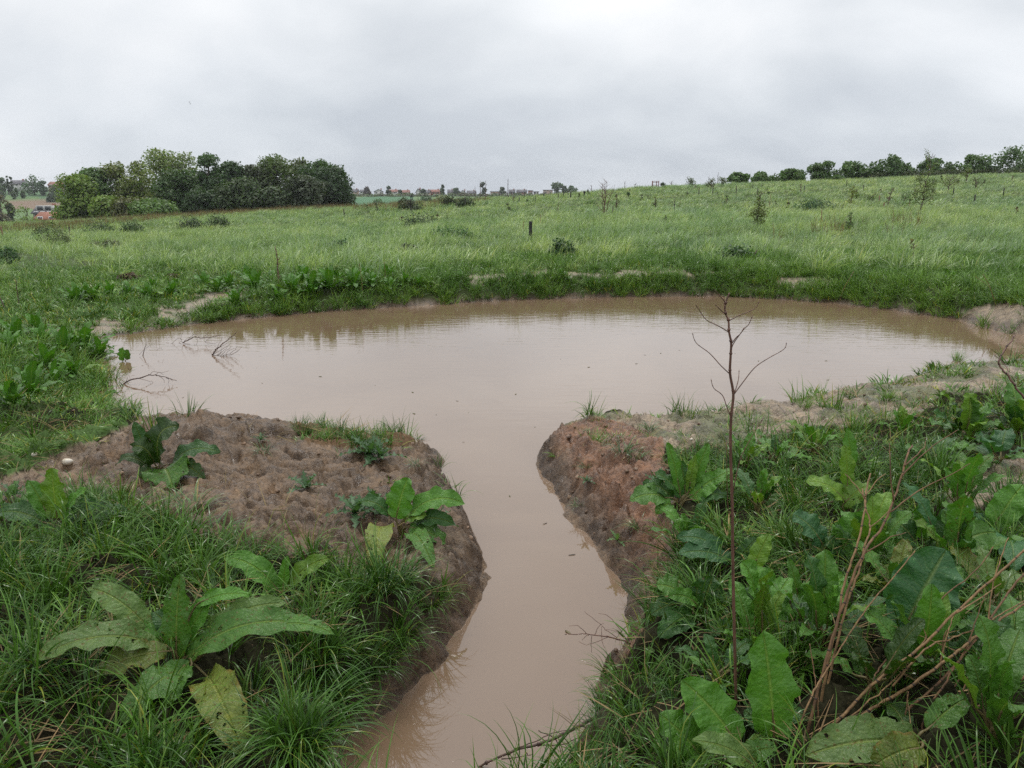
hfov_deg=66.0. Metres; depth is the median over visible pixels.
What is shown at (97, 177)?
copse tree
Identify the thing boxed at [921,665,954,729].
dry stalk
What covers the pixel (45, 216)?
house
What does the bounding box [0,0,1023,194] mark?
sky
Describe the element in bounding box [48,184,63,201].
hillside tree
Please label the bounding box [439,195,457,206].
bramble mound
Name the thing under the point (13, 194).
hillside tree
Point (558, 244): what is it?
bramble mound
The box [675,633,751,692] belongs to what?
dock plant
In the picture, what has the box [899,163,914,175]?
hedge tree
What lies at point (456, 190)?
village tree
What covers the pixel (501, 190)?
village tree
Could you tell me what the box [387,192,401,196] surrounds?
village bush
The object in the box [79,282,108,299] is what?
dock plant
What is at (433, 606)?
grass tuft
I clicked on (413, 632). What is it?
grass tuft
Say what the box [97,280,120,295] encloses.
dock plant
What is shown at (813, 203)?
bramble mound
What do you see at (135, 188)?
copse tree
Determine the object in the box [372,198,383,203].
valley bush
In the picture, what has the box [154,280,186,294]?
dock plant
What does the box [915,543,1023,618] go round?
dock plant
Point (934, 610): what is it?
dock plant
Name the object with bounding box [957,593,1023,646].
dock plant
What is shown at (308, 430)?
grass tuft
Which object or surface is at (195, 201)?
copse bush
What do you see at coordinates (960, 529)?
dock plant
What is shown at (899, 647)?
dock plant
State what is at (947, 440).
dock plant
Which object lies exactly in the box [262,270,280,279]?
dock plant
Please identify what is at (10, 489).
dock plant
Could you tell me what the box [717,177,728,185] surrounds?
leafy sapling
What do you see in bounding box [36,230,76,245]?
bramble mound
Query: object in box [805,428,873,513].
dock plant
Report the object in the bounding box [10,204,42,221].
valley tree
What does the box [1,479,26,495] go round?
thistle
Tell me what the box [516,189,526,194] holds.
house
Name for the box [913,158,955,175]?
hedge tree
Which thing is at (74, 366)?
dock plant
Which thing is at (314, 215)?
hill grass
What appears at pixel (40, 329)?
dock plant
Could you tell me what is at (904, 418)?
dock plant
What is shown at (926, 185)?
leafy sapling
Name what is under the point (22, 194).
hillside tree
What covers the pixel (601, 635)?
overhanging twig
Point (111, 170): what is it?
copse tree
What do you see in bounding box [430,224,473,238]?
bramble mound
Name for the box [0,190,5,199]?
hillside tree
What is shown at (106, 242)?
bramble mound
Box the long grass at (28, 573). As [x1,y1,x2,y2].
[0,383,1023,767]
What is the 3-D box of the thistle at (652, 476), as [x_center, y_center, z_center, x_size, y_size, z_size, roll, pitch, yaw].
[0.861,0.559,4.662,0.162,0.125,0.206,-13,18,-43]
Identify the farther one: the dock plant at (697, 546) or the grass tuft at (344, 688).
the dock plant at (697, 546)
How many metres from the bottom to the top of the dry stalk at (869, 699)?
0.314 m
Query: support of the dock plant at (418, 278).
on the ground at (610, 491)
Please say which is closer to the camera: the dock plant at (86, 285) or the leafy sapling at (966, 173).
the dock plant at (86, 285)
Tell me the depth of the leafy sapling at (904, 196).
58.65 m
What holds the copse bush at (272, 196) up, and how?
on the ground at (610, 491)
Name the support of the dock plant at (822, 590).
on the ground at (610, 491)
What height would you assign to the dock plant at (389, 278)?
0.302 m
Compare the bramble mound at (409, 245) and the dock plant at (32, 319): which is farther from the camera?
the bramble mound at (409, 245)
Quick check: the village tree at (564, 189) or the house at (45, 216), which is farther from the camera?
the village tree at (564, 189)
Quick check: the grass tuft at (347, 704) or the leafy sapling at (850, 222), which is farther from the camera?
the leafy sapling at (850, 222)
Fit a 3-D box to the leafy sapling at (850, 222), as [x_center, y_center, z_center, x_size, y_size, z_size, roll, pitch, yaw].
[13.278,-6.311,30.998,0.384,0.957,0.422,10,17,37]
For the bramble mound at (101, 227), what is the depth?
48.36 m
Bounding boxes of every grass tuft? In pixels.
[146,478,229,514]
[154,482,203,502]
[174,505,256,542]
[206,641,397,767]
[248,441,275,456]
[250,592,397,711]
[286,417,319,435]
[286,637,396,734]
[303,646,403,752]
[315,422,336,439]
[330,527,449,631]
[342,611,423,709]
[369,584,447,662]
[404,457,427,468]
[418,565,464,625]
[602,434,645,457]
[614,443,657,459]
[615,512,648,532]
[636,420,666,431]
[680,456,756,504]
[741,495,844,561]
[792,394,821,409]
[879,387,900,398]
[910,428,982,475]
[950,349,970,361]
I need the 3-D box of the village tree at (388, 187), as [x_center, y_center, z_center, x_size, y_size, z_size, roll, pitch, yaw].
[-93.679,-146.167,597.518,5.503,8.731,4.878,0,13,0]
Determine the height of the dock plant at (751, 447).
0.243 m
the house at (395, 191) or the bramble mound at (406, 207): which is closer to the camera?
the bramble mound at (406, 207)
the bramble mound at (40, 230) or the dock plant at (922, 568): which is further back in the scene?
the bramble mound at (40, 230)
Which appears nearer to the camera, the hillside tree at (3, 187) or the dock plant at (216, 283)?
the dock plant at (216, 283)
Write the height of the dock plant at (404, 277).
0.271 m
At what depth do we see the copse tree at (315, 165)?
128.04 m
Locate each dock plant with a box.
[0,314,46,338]
[0,325,37,352]
[0,379,38,404]
[0,468,127,557]
[0,480,27,507]
[7,360,67,396]
[21,343,64,366]
[22,312,68,332]
[25,322,53,341]
[28,574,334,754]
[41,358,74,382]
[43,326,91,349]
[48,353,104,377]
[54,321,115,349]
[56,281,101,303]
[77,281,91,295]
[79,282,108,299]
[82,336,116,356]
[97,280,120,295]
[115,416,220,487]
[116,280,137,296]
[117,347,130,360]
[134,282,162,297]
[141,276,166,287]
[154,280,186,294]
[193,271,212,284]
[195,274,233,291]
[211,285,254,304]
[215,270,243,288]
[224,550,329,599]
[231,264,260,279]
[235,268,274,291]
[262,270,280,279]
[265,268,307,292]
[266,285,299,302]
[282,264,319,281]
[297,270,332,292]
[304,265,358,288]
[324,263,374,287]
[333,270,344,278]
[356,477,464,568]
[359,269,386,286]
[361,265,372,274]
[371,274,402,288]
[377,264,398,277]
[396,271,410,282]
[409,273,434,286]
[552,268,571,277]
[630,442,733,513]
[645,573,738,653]
[648,499,706,545]
[659,676,776,767]
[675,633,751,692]
[677,528,756,570]
[723,564,801,646]
[725,432,777,468]
[726,468,787,519]
[736,429,811,462]
[740,533,847,637]
[743,630,802,745]
[762,549,895,650]
[784,420,840,456]
[792,508,864,560]
[804,610,933,724]
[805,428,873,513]
[805,693,970,767]
[833,492,913,571]
[851,539,912,586]
[863,584,1006,686]
[869,546,964,637]
[879,406,924,438]
[883,482,996,554]
[904,436,968,464]
[912,493,1023,567]
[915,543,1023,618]
[921,452,1005,507]
[927,390,1000,442]
[935,615,1023,743]
[942,268,958,277]
[951,428,1023,463]
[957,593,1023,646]
[966,484,1023,571]
[989,382,1023,441]
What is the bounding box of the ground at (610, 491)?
[0,175,1023,767]
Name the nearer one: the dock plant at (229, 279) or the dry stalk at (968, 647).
the dry stalk at (968, 647)
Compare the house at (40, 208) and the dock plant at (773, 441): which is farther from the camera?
the house at (40, 208)
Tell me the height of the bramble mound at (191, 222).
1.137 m
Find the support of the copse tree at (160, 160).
on the ground at (610, 491)
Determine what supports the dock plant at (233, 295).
on the ground at (610, 491)
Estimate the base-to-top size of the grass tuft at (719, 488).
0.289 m
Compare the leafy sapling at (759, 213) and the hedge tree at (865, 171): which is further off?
the hedge tree at (865, 171)
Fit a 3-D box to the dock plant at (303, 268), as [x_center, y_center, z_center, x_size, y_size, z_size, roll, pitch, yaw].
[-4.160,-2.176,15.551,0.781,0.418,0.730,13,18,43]
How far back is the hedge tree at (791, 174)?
114.39 m
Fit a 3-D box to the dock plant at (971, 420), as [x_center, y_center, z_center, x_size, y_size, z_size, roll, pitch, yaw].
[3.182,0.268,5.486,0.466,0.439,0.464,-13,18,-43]
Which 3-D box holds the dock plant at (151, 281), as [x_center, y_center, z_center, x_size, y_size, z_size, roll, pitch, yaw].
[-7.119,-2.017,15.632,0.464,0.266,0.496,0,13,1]
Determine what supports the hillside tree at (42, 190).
on the ground at (610, 491)
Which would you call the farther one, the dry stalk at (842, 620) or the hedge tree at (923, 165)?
the hedge tree at (923, 165)
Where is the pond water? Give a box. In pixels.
[90,296,1023,767]
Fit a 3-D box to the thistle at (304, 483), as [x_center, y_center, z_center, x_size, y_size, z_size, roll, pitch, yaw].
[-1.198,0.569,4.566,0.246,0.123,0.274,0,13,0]
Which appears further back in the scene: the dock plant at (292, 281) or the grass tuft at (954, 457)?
the dock plant at (292, 281)
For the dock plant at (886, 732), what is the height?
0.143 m
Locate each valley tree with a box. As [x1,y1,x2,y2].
[0,195,10,221]
[4,203,15,221]
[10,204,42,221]
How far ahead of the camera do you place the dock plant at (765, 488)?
3.97 m
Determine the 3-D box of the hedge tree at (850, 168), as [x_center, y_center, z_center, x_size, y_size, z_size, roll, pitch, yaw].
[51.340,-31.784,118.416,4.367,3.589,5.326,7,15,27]
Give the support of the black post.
on the ground at (610, 491)
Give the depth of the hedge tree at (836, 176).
115.65 m
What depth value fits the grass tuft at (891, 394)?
7.06 m
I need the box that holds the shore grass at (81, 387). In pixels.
[0,331,1005,467]
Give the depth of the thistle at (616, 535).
4.41 m
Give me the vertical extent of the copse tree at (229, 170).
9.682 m
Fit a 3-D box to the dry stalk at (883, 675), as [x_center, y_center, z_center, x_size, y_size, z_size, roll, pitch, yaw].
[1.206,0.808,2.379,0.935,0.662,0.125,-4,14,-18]
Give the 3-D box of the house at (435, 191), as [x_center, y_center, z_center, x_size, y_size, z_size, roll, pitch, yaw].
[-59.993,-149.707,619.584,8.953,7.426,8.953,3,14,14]
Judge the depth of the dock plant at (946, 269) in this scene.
15.22 m
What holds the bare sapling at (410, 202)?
on the ground at (610, 491)
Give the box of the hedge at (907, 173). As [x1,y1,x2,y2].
[869,168,1023,177]
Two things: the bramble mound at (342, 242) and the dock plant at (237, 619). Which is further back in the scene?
the bramble mound at (342, 242)
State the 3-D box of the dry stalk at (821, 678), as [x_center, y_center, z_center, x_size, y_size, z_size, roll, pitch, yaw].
[1.030,0.796,2.392,0.677,0.438,0.033,-11,17,-38]
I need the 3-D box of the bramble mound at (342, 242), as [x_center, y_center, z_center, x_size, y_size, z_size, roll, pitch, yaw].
[-5.483,-4.423,25.331,0.842,0.556,0.602,0,13,0]
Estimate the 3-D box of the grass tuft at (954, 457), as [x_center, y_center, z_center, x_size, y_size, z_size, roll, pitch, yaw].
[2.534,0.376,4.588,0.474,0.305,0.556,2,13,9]
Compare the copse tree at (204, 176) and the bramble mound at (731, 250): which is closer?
the bramble mound at (731, 250)
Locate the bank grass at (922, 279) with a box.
[0,241,1023,381]
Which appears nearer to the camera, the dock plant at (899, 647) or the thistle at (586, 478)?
the dock plant at (899, 647)
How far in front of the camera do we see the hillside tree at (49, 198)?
423.62 m
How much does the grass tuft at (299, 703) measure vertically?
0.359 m
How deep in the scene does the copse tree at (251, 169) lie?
126.78 m
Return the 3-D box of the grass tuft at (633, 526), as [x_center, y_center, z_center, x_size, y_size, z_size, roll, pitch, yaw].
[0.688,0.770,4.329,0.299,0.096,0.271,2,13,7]
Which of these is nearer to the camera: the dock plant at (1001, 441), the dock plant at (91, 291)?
the dock plant at (1001, 441)
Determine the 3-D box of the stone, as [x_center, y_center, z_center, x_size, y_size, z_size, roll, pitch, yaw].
[-2.895,0.508,5.138,0.071,0.053,0.050,0,13,0]
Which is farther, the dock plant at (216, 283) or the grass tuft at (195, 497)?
the dock plant at (216, 283)
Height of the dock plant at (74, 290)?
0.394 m
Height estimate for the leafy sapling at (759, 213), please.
1.866 m
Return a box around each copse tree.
[49,172,100,220]
[75,166,119,217]
[96,160,132,199]
[112,160,161,199]
[138,146,188,199]
[150,167,201,211]
[168,150,202,189]
[190,152,220,192]
[209,160,250,189]
[210,175,262,211]
[240,163,274,188]
[253,153,298,188]
[281,173,329,207]
[289,156,309,175]
[294,158,333,177]
[311,164,357,206]
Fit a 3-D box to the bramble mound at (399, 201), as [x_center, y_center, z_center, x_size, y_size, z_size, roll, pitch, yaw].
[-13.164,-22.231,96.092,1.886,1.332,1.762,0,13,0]
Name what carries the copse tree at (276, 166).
on the ground at (610, 491)
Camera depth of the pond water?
8.53 m
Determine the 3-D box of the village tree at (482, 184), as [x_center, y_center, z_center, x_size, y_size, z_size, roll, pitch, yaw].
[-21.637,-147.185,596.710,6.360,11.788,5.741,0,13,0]
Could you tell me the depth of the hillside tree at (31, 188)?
462.39 m
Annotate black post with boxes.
[528,221,531,240]
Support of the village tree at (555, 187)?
on the ground at (610, 491)
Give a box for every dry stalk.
[790,550,914,757]
[806,430,970,732]
[809,644,819,731]
[820,473,885,701]
[825,537,1023,733]
[827,488,890,683]
[852,656,916,714]
[862,581,1023,713]
[867,547,992,694]
[892,600,1023,686]
[896,573,1023,718]
[905,691,908,714]
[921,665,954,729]
[993,335,1023,398]
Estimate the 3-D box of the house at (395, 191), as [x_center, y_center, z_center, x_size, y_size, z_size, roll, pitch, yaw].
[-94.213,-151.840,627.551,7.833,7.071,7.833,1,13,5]
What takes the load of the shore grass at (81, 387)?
on the ground at (610, 491)
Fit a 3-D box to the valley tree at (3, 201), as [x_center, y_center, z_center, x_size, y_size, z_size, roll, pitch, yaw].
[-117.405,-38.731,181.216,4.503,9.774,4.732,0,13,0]
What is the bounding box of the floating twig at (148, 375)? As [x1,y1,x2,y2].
[123,371,176,383]
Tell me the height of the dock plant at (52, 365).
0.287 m
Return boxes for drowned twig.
[177,333,220,343]
[212,332,239,356]
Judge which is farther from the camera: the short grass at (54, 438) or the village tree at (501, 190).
the village tree at (501, 190)
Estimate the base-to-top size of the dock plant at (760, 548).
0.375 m
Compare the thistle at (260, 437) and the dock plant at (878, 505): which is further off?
the thistle at (260, 437)
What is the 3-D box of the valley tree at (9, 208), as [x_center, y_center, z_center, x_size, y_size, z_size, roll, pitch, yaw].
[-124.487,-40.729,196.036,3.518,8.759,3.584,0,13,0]
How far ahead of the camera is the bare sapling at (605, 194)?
46.10 m
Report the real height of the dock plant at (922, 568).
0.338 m
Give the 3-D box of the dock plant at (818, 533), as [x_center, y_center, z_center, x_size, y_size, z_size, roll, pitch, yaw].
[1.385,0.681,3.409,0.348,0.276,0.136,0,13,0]
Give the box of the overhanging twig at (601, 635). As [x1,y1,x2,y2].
[565,611,630,651]
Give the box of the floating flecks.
[118,312,800,633]
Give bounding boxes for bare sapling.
[275,246,281,281]
[407,193,414,210]
[595,180,617,212]
[692,290,786,705]
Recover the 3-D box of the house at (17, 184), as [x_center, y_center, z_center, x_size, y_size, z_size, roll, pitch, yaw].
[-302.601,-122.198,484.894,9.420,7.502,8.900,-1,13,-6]
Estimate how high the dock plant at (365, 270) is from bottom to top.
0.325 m
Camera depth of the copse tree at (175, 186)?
120.82 m
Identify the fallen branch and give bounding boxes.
[478,717,593,766]
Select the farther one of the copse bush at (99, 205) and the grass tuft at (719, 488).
the copse bush at (99, 205)
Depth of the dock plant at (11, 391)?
6.50 m
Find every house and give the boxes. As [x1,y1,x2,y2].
[10,179,30,191]
[31,203,57,220]
[33,212,59,220]
[47,182,64,192]
[351,188,358,194]
[374,188,382,193]
[391,189,398,195]
[431,189,439,195]
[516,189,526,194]
[543,190,552,193]
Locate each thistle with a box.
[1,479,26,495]
[251,432,268,441]
[287,470,326,492]
[325,493,381,527]
[339,435,391,464]
[363,436,406,466]
[363,486,390,517]
[433,505,458,530]
[578,475,594,483]
[607,529,624,546]
[645,467,663,480]
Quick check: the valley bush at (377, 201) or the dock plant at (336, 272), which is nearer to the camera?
the dock plant at (336, 272)
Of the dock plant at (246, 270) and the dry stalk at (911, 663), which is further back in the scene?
the dock plant at (246, 270)
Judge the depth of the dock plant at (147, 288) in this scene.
14.37 m
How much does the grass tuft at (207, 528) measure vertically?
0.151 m
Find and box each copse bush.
[87,195,118,217]
[109,195,149,216]
[125,196,181,215]
[176,186,228,213]
[253,184,297,209]
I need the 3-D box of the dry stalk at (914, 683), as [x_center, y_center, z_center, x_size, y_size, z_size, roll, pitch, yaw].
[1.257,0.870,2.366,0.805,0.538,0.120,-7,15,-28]
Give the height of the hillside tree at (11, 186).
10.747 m
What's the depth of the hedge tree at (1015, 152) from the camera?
117.51 m
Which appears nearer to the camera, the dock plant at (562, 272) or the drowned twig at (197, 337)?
the drowned twig at (197, 337)
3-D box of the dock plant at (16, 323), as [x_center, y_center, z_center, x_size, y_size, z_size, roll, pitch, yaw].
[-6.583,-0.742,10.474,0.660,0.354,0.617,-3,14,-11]
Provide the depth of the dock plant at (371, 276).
15.13 m
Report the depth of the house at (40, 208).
226.44 m
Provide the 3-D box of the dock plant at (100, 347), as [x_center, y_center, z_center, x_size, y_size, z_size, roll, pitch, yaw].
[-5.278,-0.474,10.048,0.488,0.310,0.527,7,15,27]
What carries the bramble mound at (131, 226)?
on the ground at (610, 491)
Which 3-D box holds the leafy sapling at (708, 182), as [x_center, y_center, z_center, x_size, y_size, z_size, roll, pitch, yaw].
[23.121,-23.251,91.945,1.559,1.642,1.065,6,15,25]
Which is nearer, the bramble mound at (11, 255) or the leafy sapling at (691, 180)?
the bramble mound at (11, 255)
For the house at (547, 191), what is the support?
on the ground at (610, 491)
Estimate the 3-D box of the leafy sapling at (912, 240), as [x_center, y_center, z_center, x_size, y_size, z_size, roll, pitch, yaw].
[9.325,-2.983,18.288,0.380,0.797,0.318,0,13,0]
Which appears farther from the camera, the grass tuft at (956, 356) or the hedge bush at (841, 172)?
the hedge bush at (841, 172)
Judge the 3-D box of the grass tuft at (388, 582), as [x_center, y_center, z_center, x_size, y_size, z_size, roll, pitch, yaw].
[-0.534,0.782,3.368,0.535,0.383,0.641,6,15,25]
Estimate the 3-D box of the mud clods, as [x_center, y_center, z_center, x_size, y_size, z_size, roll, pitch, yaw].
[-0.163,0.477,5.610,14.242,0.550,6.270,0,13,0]
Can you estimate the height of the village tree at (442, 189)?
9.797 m
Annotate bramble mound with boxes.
[0,246,20,263]
[31,220,66,234]
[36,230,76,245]
[82,219,118,233]
[88,239,121,248]
[116,272,145,280]
[119,219,144,232]
[161,273,178,279]
[176,215,203,230]
[204,212,232,228]
[329,238,350,248]
[397,196,409,202]
[397,197,422,211]
[399,242,418,252]
[401,207,432,227]
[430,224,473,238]
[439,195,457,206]
[454,195,475,207]
[548,237,578,255]
[711,243,763,259]
[790,195,838,211]
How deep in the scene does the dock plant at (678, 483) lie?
4.15 m
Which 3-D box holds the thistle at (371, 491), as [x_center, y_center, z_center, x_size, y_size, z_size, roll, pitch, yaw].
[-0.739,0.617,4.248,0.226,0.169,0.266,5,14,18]
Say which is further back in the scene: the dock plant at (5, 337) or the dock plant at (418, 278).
the dock plant at (418, 278)
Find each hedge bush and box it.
[771,173,781,181]
[830,167,846,176]
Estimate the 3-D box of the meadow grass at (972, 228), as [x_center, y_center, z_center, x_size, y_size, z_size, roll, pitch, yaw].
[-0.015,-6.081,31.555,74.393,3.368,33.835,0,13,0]
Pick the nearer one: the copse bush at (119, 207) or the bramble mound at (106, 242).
the bramble mound at (106, 242)
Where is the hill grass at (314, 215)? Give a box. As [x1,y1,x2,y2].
[0,171,1023,238]
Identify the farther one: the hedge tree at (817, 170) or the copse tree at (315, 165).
the copse tree at (315, 165)
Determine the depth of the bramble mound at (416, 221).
41.80 m
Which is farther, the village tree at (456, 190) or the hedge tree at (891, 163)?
the village tree at (456, 190)
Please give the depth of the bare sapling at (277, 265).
15.33 m
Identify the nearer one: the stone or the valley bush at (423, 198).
the stone
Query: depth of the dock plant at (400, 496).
4.11 m
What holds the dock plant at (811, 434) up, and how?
on the ground at (610, 491)
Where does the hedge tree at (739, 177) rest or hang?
on the ground at (610, 491)
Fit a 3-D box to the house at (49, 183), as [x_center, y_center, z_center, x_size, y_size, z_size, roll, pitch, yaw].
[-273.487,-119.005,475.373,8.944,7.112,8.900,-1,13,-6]
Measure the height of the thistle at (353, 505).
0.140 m
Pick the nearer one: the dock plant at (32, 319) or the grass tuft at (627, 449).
the grass tuft at (627, 449)
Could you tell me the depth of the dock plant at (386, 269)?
15.87 m
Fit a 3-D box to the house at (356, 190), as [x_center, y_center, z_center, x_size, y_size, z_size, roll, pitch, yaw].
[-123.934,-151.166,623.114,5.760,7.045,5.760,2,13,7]
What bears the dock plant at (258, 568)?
on the ground at (610, 491)
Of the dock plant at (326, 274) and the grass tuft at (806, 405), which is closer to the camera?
the grass tuft at (806, 405)
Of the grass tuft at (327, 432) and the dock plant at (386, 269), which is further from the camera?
the dock plant at (386, 269)
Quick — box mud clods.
[5,379,1023,678]
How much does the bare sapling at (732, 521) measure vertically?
1.357 m
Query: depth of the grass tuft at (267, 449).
5.15 m
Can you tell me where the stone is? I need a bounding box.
[62,458,72,465]
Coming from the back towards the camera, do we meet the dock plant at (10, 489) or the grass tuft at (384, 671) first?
the dock plant at (10, 489)
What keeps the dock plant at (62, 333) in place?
on the ground at (610, 491)
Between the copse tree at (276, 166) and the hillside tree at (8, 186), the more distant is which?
the hillside tree at (8, 186)
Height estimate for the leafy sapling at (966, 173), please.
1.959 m
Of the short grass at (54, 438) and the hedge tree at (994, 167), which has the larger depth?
the hedge tree at (994, 167)
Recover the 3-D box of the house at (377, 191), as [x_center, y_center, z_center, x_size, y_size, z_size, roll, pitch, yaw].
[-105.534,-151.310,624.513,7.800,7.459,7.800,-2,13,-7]
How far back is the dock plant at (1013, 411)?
5.63 m
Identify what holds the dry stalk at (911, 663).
on the ground at (610, 491)
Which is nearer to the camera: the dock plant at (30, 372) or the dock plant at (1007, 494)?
the dock plant at (1007, 494)
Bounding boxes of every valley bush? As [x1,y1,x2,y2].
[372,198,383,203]
[418,196,431,200]
[431,194,447,201]
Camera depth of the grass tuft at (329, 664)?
3.00 m
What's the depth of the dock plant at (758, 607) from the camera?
2.73 m
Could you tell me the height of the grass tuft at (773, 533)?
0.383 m
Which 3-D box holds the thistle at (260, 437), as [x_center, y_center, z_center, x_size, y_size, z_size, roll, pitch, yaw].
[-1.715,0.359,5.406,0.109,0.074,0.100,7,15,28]
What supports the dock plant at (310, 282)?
on the ground at (610, 491)
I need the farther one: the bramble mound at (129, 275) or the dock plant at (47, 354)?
the bramble mound at (129, 275)
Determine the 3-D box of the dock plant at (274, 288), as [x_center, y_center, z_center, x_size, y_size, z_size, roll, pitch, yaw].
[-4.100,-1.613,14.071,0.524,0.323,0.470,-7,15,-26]
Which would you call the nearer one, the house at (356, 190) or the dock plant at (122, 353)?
the dock plant at (122, 353)
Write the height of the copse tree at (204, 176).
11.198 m
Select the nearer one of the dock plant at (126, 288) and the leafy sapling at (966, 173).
the dock plant at (126, 288)
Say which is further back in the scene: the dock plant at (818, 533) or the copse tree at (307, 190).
the copse tree at (307, 190)
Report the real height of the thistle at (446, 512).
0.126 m
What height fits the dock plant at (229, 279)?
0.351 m
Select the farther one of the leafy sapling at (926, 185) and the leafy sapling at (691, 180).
the leafy sapling at (691, 180)
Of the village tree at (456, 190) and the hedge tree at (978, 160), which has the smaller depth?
the hedge tree at (978, 160)
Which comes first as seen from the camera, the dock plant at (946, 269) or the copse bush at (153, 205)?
the dock plant at (946, 269)
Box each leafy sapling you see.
[685,176,695,185]
[703,177,716,188]
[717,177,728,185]
[748,188,769,226]
[844,211,854,228]
[847,186,857,203]
[864,192,875,201]
[885,189,894,204]
[900,193,910,200]
[909,148,939,212]
[910,238,917,257]
[940,174,958,190]
[961,166,971,182]
[971,174,985,187]
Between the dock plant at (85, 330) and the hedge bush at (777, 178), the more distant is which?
the hedge bush at (777, 178)
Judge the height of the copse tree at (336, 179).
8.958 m
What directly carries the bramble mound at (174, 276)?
on the ground at (610, 491)
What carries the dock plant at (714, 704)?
on the ground at (610, 491)
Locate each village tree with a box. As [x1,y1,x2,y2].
[363,186,371,194]
[385,185,390,193]
[440,184,444,194]
[453,187,460,194]
[479,182,487,193]
[499,186,506,193]
[551,181,562,193]
[561,185,567,192]
[568,185,577,191]
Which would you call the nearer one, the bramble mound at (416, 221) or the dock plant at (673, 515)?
the dock plant at (673, 515)
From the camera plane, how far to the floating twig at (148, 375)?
8.67 m
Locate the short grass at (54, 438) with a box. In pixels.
[0,354,1023,660]
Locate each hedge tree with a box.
[726,171,750,182]
[750,170,775,182]
[778,168,806,181]
[806,160,835,179]
[830,174,845,179]
[841,160,868,178]
[856,167,882,177]
[867,153,911,176]
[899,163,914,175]
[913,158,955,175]
[952,154,994,173]
[985,165,1000,172]
[992,144,1023,172]
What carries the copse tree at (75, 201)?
on the ground at (610, 491)
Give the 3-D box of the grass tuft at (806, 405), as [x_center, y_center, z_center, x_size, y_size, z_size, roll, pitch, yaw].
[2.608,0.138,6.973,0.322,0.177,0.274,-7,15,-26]
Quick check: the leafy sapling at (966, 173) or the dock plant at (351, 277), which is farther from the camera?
the leafy sapling at (966, 173)
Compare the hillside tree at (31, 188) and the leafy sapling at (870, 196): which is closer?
the leafy sapling at (870, 196)
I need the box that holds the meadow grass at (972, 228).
[0,202,1023,284]
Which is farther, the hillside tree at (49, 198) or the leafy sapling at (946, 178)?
the hillside tree at (49, 198)
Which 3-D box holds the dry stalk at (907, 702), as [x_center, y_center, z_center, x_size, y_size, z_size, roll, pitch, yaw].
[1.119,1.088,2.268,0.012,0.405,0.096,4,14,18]
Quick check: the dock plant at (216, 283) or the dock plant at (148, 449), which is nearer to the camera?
the dock plant at (148, 449)
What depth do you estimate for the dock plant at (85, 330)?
10.24 m
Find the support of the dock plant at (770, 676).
on the ground at (610, 491)
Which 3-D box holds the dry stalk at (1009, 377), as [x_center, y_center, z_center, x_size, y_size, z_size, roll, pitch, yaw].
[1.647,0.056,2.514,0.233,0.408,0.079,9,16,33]
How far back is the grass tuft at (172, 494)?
4.34 m
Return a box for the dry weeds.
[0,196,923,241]
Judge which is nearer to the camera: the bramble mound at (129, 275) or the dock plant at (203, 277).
the dock plant at (203, 277)
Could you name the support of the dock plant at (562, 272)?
on the ground at (610, 491)
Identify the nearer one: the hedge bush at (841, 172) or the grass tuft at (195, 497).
the grass tuft at (195, 497)
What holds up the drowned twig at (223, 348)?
on the pond water
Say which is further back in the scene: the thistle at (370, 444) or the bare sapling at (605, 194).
the bare sapling at (605, 194)
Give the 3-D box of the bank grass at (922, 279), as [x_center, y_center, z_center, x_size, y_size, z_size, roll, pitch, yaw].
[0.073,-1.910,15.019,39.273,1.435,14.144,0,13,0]
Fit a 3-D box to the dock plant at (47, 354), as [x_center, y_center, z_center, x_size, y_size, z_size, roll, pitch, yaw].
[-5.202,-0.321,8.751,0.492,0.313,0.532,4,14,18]
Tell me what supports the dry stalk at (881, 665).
on the ground at (610, 491)
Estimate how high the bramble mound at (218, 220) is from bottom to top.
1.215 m
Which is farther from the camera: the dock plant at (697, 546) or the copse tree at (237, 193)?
the copse tree at (237, 193)
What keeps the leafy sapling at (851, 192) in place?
on the ground at (610, 491)
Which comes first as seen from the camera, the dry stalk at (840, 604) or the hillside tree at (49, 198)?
the dry stalk at (840, 604)
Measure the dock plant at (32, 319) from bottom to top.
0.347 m
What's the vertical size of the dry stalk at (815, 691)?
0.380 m
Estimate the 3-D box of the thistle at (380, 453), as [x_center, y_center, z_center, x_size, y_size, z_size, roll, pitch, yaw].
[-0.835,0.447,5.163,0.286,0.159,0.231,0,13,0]
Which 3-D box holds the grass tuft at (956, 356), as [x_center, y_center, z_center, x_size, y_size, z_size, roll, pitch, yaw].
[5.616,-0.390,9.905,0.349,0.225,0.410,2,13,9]
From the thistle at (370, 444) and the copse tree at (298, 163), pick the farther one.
the copse tree at (298, 163)
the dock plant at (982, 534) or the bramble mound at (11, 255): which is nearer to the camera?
the dock plant at (982, 534)
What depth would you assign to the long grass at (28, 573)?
3.04 m
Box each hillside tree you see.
[0,177,9,193]
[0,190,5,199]
[6,176,11,194]
[9,176,13,192]
[10,191,16,198]
[20,174,46,194]
[20,190,25,197]
[36,180,48,195]
[46,192,54,201]
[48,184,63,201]

